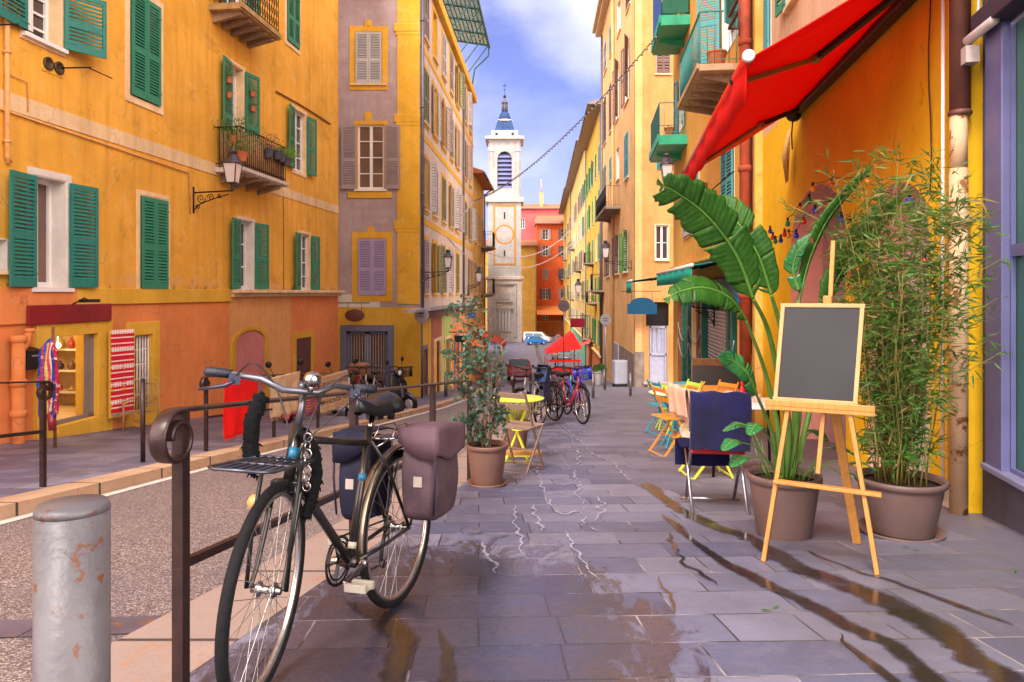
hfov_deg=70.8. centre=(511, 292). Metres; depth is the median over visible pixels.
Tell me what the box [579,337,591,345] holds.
shop awning
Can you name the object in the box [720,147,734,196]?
window
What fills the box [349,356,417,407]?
scooter
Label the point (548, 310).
terrace canopy
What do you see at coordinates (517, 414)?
ornamental grass
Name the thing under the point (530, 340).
parked car
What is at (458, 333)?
shop door
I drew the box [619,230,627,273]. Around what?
window
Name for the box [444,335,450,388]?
shop door
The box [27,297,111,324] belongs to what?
shop sign
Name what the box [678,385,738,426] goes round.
cafe table
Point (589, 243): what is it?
window
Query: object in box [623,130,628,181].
window
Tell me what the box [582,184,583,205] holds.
window
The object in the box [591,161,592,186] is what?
window
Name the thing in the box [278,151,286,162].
plant pot
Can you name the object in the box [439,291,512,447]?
eucalyptus
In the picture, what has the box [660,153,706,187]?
wall lamp
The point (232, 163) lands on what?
wall lamp
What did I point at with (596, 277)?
window
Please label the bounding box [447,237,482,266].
string lights
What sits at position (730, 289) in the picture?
sign board
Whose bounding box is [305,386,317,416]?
rug
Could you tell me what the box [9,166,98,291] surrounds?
window
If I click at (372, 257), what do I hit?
window
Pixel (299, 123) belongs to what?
window
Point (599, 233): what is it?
window
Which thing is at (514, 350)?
paved street
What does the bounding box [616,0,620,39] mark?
window
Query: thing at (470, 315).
hanging sign
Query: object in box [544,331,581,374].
market tent
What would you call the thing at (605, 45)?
window
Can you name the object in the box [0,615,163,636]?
drain strip
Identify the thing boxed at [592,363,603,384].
plant pot
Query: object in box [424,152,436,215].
window
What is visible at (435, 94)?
window
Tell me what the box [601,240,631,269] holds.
wall lamp
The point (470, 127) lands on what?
window
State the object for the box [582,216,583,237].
window
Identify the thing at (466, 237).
window
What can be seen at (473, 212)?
window
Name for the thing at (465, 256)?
window
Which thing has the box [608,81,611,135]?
window
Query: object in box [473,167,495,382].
house
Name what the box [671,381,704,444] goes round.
folding chair
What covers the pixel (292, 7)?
window
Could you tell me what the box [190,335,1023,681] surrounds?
pavement
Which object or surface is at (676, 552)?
water trickle
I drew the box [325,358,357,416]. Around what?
scooter
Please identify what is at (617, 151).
window
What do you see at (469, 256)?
window
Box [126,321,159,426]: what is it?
barred window
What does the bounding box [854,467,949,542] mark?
plant pot
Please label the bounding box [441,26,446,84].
window
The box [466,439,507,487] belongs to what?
plant pot
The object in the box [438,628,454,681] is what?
water trickle
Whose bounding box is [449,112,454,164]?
window
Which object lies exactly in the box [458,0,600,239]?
sky
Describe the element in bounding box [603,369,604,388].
bollard
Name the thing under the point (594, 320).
window
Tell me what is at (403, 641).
water trickle
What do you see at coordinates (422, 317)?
sign post
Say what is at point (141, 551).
road
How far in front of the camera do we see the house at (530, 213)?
166.00 m
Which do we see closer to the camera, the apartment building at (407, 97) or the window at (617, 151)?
the apartment building at (407, 97)
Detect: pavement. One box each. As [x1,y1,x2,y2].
[0,338,500,497]
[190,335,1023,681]
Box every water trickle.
[344,600,416,681]
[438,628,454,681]
[641,482,1023,681]
[658,577,674,613]
[662,514,945,681]
[667,532,717,584]
[808,550,1012,623]
[840,633,899,681]
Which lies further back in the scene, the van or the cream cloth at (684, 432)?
the van
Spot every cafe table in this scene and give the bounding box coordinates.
[493,394,543,461]
[648,384,674,429]
[648,388,701,447]
[673,381,691,384]
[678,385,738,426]
[712,397,780,476]
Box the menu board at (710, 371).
[692,358,744,391]
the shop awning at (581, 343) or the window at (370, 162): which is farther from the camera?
the shop awning at (581, 343)
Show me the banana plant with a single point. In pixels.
(743, 258)
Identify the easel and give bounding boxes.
[761,241,881,574]
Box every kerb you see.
[0,345,502,519]
[111,395,548,681]
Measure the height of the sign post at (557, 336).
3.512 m
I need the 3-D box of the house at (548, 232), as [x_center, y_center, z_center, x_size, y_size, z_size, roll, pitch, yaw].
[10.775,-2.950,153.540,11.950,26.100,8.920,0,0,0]
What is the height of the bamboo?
2.225 m
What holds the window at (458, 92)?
in the apartment building at (407, 97)
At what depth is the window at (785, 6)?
10.85 m
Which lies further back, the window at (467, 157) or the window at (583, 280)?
the window at (583, 280)
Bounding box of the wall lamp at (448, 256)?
[424,249,452,279]
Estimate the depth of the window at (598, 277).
58.17 m
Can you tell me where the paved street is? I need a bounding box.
[465,337,542,400]
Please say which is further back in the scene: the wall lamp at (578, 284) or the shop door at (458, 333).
the wall lamp at (578, 284)
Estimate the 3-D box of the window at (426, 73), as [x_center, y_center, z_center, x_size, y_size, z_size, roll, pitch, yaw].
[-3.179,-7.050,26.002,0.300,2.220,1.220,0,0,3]
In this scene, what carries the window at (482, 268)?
in the house at (481, 183)
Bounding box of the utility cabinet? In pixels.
[612,360,627,386]
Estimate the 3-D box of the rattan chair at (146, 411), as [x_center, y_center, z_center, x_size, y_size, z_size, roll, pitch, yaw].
[-6.290,1.928,12.199,0.413,0.784,0.383,0,0,20]
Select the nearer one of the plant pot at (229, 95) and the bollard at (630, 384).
the plant pot at (229, 95)
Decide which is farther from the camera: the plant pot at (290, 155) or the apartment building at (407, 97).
the apartment building at (407, 97)
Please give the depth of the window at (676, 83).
23.54 m
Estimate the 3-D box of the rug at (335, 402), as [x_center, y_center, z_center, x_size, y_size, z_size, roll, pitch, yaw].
[-3.255,1.828,13.299,0.108,0.706,1.150,0,0,9]
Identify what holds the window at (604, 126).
in the apartment building at (634, 218)
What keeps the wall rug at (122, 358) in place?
hanging from the door shutter
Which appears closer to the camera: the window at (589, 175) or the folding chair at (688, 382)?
the folding chair at (688, 382)
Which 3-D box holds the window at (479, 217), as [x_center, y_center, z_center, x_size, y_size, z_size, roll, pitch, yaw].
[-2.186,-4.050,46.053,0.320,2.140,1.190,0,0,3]
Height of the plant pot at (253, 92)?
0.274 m
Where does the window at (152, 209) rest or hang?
in the apartment building at (113, 153)
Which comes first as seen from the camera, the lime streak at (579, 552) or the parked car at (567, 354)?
the lime streak at (579, 552)
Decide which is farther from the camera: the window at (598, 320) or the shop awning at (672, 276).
the window at (598, 320)
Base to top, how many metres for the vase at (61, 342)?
0.181 m
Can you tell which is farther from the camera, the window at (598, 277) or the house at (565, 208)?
the house at (565, 208)
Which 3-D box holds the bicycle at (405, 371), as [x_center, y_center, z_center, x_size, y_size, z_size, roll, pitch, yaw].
[-2.924,2.471,19.175,0.636,1.093,1.704,-3,-5,-10]
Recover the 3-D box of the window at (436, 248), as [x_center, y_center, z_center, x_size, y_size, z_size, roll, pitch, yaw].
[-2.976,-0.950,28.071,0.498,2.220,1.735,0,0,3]
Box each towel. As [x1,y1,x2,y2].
[675,437,729,465]
[689,390,751,451]
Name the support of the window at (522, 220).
in the house at (530, 213)
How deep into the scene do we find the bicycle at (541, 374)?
12.84 m
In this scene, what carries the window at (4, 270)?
in the apartment building at (113, 153)
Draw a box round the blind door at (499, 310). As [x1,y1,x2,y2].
[498,309,510,330]
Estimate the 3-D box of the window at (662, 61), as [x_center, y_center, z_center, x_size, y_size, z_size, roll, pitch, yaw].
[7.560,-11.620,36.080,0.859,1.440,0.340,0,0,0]
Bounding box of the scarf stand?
[36,327,59,447]
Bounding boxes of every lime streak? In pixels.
[481,542,497,571]
[513,508,522,551]
[526,435,551,507]
[565,531,599,578]
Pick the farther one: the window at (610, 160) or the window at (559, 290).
the window at (559, 290)
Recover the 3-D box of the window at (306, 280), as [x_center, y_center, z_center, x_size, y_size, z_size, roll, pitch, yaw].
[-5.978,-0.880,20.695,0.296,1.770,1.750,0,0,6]
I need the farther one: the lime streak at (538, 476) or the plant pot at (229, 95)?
the plant pot at (229, 95)
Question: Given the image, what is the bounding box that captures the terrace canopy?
[537,306,562,314]
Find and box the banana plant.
[652,165,901,482]
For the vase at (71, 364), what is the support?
in the apartment building at (113, 153)
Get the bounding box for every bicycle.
[198,362,464,681]
[345,366,370,398]
[355,366,383,397]
[389,366,412,399]
[509,365,550,422]
[534,365,564,417]
[545,366,590,423]
[550,366,581,413]
[558,365,592,416]
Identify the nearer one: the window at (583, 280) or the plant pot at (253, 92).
the plant pot at (253, 92)
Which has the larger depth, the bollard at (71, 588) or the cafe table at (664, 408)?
the cafe table at (664, 408)
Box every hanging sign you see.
[338,302,369,321]
[449,331,466,341]
[468,310,475,317]
[569,315,590,326]
[627,291,656,313]
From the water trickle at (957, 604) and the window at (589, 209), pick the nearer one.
the water trickle at (957, 604)
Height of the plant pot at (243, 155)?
0.599 m
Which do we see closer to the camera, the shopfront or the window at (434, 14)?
the shopfront
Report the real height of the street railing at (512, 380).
1.398 m
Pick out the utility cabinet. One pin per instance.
(619, 373)
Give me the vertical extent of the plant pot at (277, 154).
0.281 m
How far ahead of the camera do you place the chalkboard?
4.00 m
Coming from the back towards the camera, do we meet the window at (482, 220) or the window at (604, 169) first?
the window at (604, 169)
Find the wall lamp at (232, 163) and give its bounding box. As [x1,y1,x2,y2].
[193,149,243,212]
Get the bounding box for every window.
[0,0,106,58]
[0,238,17,274]
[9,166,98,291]
[125,0,163,115]
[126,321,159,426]
[136,189,169,288]
[222,0,259,13]
[223,55,259,156]
[232,216,268,289]
[285,0,300,55]
[289,103,316,177]
[296,230,319,289]
[341,121,399,191]
[349,26,387,89]
[352,232,392,301]
[424,0,430,50]
[424,64,430,131]
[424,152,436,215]
[424,235,430,296]
[432,3,438,68]
[432,79,440,143]
[432,164,438,221]
[432,239,444,296]
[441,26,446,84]
[441,96,452,154]
[441,172,446,226]
[441,243,452,296]
[449,46,454,99]
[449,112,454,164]
[449,181,459,231]
[449,247,454,296]
[455,61,464,111]
[455,122,461,172]
[455,188,464,234]
[455,250,459,295]
[465,85,471,127]
[465,140,471,182]
[465,199,467,240]
[465,256,466,292]
[469,95,471,135]
[469,149,471,188]
[469,203,475,242]
[469,256,473,295]
[474,208,477,244]
[474,259,477,294]
[478,212,480,246]
[478,261,480,294]
[481,216,483,245]
[481,263,483,292]
[521,219,524,228]
[540,229,550,239]
[540,245,550,255]
[540,289,550,299]
[543,268,547,278]
[558,229,562,239]
[558,245,562,255]
[558,268,562,278]
[558,289,562,299]
[575,202,576,220]
[580,188,582,208]
[580,249,582,269]
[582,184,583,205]
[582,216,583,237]
[582,280,583,300]
[586,174,587,197]
[588,167,590,192]
[588,205,590,228]
[588,242,590,262]
[589,316,590,337]
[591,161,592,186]
[593,318,596,344]
[594,195,596,221]
[594,277,596,302]
[595,153,596,180]
[595,236,596,261]
[598,145,599,173]
[598,233,599,260]
[598,277,599,303]
[598,320,599,347]
[602,95,606,147]
[603,38,606,77]
[603,164,605,188]
[604,243,609,277]
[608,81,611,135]
[609,25,611,59]
[609,155,611,184]
[612,59,618,124]
[612,235,618,274]
[615,146,618,182]
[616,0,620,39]
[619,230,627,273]
[621,34,628,108]
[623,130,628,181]
[625,0,630,15]
[654,224,669,260]
[655,55,671,74]
[656,163,660,169]
[674,78,683,133]
[682,228,690,239]
[697,0,737,63]
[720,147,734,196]
[763,0,770,49]
[775,0,796,17]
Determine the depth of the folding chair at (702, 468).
7.06 m
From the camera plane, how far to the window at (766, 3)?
12.31 m
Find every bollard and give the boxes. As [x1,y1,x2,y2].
[32,494,110,681]
[444,372,447,396]
[492,372,495,396]
[592,372,594,397]
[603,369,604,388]
[629,373,631,395]
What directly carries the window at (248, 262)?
in the apartment building at (113, 153)
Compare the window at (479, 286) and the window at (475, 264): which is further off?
the window at (479, 286)
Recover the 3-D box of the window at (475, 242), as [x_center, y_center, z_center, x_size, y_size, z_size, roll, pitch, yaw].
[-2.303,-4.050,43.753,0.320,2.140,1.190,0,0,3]
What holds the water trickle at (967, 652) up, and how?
on the pavement at (540, 605)
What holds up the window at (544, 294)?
in the house at (548, 232)
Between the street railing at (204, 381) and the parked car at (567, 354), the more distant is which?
the parked car at (567, 354)
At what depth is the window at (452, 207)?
33.27 m
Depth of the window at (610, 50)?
48.12 m
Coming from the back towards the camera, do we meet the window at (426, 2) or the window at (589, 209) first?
the window at (589, 209)
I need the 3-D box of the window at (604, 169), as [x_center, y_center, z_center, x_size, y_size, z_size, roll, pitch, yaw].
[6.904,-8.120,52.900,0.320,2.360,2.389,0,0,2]
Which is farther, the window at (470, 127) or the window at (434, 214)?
the window at (470, 127)
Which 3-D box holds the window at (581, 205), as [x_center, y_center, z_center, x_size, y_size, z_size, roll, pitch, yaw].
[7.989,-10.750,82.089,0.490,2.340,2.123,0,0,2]
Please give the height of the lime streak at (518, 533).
0.154 m
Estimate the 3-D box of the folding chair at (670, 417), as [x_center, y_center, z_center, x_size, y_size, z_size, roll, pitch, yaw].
[1.975,1.561,8.903,0.438,0.871,0.418,0,0,-15]
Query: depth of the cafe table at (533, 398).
8.23 m
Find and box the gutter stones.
[0,377,500,524]
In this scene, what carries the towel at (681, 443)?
on the folding chair at (690, 497)
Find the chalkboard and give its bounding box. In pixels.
[773,303,864,404]
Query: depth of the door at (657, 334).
36.12 m
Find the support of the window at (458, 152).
in the apartment building at (407, 97)
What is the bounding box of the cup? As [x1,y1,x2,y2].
[753,394,760,402]
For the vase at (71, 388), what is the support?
in the apartment building at (113, 153)
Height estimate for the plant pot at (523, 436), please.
0.360 m
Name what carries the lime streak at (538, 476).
on the pavement at (540, 605)
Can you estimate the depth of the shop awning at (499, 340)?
45.48 m
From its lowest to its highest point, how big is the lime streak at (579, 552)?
0.106 m
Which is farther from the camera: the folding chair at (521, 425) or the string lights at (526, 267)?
the string lights at (526, 267)
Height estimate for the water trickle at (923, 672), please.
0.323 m
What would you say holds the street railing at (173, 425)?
on the pavement at (540, 605)
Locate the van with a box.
[523,331,551,341]
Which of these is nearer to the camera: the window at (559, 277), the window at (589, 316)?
the window at (589, 316)
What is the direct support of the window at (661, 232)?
in the apartment building at (634, 218)
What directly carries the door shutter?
attached to the apartment building at (113, 153)
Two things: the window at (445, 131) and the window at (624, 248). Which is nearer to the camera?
the window at (445, 131)
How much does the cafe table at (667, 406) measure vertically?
0.742 m
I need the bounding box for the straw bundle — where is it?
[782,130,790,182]
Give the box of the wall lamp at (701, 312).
[689,293,714,326]
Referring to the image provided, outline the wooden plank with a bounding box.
[506,450,541,454]
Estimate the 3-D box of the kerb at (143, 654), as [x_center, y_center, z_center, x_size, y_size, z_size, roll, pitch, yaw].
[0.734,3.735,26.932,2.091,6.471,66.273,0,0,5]
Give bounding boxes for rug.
[111,329,133,416]
[223,374,257,442]
[270,371,299,421]
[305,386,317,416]
[320,370,348,415]
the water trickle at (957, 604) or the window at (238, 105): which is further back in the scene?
the window at (238, 105)
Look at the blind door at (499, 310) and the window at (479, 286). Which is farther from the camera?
the blind door at (499, 310)
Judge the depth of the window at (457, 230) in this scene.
35.57 m
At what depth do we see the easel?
4.02 m
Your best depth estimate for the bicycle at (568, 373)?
15.37 m
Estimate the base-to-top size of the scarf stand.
1.621 m
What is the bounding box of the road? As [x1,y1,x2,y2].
[0,400,538,681]
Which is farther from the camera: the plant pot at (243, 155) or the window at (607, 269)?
the window at (607, 269)
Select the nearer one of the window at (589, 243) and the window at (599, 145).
the window at (599, 145)
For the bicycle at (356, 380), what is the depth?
17.68 m
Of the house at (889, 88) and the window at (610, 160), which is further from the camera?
the window at (610, 160)
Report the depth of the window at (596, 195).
61.41 m
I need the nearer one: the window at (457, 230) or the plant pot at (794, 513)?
the plant pot at (794, 513)
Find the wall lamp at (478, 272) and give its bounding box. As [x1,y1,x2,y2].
[466,267,482,291]
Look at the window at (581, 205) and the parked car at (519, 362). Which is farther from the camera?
the window at (581, 205)
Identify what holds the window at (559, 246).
in the house at (548, 232)
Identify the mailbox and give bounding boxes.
[26,346,39,369]
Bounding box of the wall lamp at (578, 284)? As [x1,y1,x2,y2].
[575,279,593,299]
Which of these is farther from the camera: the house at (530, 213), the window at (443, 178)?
the house at (530, 213)
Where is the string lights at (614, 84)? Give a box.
[473,34,657,201]
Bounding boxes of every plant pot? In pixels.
[212,113,260,144]
[219,72,234,83]
[221,133,261,161]
[222,84,235,98]
[248,86,257,96]
[249,100,259,111]
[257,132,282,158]
[273,148,282,159]
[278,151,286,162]
[280,145,305,166]
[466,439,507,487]
[502,419,529,449]
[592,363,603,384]
[665,124,675,134]
[706,49,726,63]
[746,465,822,540]
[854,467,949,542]
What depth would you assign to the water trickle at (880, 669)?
2.62 m
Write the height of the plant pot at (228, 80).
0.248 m
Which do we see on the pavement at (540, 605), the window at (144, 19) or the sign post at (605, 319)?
the sign post at (605, 319)
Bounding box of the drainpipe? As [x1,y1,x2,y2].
[947,0,972,515]
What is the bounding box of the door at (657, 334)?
[649,326,666,381]
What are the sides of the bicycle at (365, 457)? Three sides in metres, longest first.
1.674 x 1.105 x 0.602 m
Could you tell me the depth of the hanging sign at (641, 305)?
35.38 m
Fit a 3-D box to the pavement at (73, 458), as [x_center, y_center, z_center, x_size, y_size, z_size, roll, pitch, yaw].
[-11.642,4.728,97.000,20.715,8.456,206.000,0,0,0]
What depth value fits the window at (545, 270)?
149.94 m
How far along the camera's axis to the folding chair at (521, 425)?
7.47 m
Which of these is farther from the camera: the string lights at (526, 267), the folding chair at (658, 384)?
the string lights at (526, 267)
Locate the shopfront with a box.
[961,0,1023,534]
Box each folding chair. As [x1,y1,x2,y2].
[494,388,544,473]
[645,379,677,434]
[648,383,682,456]
[665,379,702,437]
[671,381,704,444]
[678,425,733,478]
[680,444,749,514]
[716,379,739,392]
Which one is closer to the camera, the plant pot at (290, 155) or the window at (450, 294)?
the plant pot at (290, 155)
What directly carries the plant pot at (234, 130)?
attached to the apartment building at (113, 153)
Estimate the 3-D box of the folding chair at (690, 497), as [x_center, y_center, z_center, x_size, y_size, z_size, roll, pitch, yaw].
[1.557,1.214,5.520,0.500,0.882,0.487,0,0,6]
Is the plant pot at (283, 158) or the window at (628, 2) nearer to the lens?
the plant pot at (283, 158)
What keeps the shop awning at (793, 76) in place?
attached to the house at (889, 88)
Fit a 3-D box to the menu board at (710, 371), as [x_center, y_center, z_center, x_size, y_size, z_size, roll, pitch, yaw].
[3.470,1.697,12.132,0.840,1.190,0.503,0,0,8]
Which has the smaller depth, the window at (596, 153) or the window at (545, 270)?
the window at (596, 153)
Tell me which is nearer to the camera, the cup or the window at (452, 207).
the cup
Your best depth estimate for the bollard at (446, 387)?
24.95 m
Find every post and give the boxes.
[140,378,144,461]
[414,307,428,397]
[555,334,560,365]
[558,300,569,377]
[600,314,610,389]
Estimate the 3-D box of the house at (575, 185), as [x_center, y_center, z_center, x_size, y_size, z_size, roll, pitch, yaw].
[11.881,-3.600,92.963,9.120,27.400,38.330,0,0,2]
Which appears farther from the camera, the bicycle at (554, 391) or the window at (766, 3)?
the bicycle at (554, 391)
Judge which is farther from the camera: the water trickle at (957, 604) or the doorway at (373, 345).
the doorway at (373, 345)
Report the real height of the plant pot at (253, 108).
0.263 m
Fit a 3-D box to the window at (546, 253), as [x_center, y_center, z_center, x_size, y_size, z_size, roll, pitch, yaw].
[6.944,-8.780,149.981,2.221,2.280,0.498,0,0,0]
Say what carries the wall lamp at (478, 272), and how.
attached to the apartment building at (407, 97)
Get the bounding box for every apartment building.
[0,0,345,443]
[338,0,489,396]
[590,0,672,386]
[649,0,761,424]
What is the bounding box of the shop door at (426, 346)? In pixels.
[423,345,427,395]
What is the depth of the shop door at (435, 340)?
29.05 m
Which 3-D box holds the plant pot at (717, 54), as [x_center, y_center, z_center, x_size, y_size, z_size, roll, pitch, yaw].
[4.039,-4.606,14.206,0.398,0.353,0.398,0,0,26]
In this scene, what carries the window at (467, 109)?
in the apartment building at (407, 97)
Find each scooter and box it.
[265,359,303,423]
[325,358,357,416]
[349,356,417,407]
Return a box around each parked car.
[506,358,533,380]
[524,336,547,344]
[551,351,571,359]
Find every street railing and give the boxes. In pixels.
[0,380,54,486]
[148,380,471,681]
[199,372,352,450]
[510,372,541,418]
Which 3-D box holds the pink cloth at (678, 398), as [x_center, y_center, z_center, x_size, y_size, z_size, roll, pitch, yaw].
[1.685,1.095,7.176,0.126,0.358,0.403,0,0,-10]
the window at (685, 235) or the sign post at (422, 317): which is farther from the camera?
the sign post at (422, 317)
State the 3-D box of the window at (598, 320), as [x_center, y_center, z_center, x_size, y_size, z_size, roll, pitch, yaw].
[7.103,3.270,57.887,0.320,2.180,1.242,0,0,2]
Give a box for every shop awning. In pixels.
[464,335,487,350]
[475,328,505,346]
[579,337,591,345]
[626,277,656,292]
[656,259,716,285]
[681,0,916,179]
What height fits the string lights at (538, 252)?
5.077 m
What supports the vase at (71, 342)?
in the apartment building at (113, 153)
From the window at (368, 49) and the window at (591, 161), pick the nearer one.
the window at (368, 49)
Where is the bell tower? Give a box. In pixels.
[485,85,523,341]
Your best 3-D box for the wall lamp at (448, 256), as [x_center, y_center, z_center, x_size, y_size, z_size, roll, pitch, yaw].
[-2.618,-0.904,25.022,1.116,1.223,0.311,0,0,3]
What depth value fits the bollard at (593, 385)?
23.91 m
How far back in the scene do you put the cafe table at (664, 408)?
12.27 m
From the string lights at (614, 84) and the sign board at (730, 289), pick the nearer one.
the sign board at (730, 289)
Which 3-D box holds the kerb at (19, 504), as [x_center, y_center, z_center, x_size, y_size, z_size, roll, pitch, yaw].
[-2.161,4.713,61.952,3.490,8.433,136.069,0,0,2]
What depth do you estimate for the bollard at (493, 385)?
25.96 m
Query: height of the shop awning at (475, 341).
0.766 m
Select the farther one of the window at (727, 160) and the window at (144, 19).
the window at (727, 160)
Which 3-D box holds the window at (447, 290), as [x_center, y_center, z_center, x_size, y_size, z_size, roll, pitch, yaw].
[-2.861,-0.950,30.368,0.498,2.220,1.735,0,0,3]
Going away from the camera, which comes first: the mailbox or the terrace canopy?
the mailbox
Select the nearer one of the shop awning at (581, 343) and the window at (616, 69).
the window at (616, 69)
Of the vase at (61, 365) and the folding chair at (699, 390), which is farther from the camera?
the vase at (61, 365)
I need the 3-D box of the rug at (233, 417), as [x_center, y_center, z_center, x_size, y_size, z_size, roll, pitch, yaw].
[-3.729,1.578,9.948,0.092,0.826,0.800,0,0,11]
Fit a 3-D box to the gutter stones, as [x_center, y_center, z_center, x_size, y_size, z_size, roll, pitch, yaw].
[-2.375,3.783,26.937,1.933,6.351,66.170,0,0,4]
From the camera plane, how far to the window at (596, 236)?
60.92 m
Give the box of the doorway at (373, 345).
[340,325,393,394]
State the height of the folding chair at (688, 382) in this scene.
0.871 m
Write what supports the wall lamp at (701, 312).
attached to the apartment building at (691, 34)
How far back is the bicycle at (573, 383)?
16.30 m
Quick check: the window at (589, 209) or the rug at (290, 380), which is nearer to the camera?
the rug at (290, 380)
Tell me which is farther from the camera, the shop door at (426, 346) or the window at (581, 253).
the window at (581, 253)
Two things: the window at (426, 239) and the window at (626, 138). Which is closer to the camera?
the window at (426, 239)
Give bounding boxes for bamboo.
[778,142,1015,486]
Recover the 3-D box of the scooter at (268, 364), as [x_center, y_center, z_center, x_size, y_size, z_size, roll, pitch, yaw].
[-4.504,1.967,14.457,0.727,1.380,2.019,-4,7,-15]
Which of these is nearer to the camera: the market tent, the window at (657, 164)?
the window at (657, 164)
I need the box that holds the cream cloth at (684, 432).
[679,422,689,437]
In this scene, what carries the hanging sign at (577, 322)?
attached to the apartment building at (634, 218)
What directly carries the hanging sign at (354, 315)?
attached to the apartment building at (407, 97)
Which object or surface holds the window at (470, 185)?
in the apartment building at (407, 97)
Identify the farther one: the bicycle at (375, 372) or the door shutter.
the bicycle at (375, 372)
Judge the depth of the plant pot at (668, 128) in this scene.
21.87 m
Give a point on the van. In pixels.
(543, 335)
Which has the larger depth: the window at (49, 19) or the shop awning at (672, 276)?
the shop awning at (672, 276)
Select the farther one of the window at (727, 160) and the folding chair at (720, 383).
the window at (727, 160)
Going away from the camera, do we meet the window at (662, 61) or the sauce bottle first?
the sauce bottle
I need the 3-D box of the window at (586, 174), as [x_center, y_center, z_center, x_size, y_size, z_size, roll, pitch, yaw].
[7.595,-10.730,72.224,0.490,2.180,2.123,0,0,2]
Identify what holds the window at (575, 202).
in the house at (575, 185)
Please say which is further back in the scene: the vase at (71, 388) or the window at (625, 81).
the window at (625, 81)
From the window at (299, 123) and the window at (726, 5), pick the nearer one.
the window at (726, 5)
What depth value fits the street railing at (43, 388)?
6.48 m
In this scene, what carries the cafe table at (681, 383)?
on the pavement at (540, 605)
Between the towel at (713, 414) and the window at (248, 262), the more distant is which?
the window at (248, 262)
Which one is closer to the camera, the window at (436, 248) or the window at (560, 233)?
the window at (436, 248)
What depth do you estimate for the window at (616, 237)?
43.56 m
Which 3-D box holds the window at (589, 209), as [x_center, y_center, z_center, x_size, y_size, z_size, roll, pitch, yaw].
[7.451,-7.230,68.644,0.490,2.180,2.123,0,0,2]
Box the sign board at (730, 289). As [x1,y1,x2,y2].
[723,273,738,304]
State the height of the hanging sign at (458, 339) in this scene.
0.385 m
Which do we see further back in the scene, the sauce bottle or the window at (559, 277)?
the window at (559, 277)
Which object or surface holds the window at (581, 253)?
in the house at (575, 185)
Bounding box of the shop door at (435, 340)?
[433,336,440,391]
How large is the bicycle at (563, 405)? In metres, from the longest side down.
1.706 x 1.076 x 0.640 m
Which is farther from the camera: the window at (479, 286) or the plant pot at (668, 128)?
the window at (479, 286)
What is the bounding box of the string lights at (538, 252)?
[486,215,583,258]
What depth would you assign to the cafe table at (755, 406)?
7.23 m
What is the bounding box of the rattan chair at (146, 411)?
[122,383,158,430]
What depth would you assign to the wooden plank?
8.00 m
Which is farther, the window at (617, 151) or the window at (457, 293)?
the window at (617, 151)
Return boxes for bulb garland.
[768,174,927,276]
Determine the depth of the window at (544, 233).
149.94 m
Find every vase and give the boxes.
[56,338,64,347]
[58,361,64,369]
[67,360,75,369]
[67,386,75,390]
[68,337,74,347]
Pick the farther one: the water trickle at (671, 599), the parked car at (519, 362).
the parked car at (519, 362)
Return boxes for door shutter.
[108,329,134,418]
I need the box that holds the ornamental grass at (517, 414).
[494,402,545,421]
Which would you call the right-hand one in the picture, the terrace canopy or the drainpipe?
the drainpipe
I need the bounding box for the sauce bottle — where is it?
[739,381,744,391]
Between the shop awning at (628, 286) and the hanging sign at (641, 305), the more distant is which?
the hanging sign at (641, 305)
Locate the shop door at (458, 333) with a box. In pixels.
[454,333,458,387]
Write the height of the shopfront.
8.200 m
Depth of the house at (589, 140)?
63.28 m
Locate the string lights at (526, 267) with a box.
[486,245,569,268]
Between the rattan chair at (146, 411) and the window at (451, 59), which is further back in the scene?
the window at (451, 59)
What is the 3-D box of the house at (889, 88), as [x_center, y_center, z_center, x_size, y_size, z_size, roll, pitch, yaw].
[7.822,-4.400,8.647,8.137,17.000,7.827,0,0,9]
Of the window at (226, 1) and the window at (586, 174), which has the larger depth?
the window at (586, 174)
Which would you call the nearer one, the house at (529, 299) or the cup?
the cup
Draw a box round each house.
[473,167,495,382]
[485,240,537,336]
[521,179,562,239]
[534,218,563,334]
[558,187,570,334]
[564,139,586,365]
[576,98,669,376]
[762,0,982,512]
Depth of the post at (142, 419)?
8.14 m
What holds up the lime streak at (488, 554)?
on the pavement at (540, 605)
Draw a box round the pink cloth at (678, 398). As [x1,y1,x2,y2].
[668,383,689,421]
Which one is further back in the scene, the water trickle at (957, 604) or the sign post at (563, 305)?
the sign post at (563, 305)

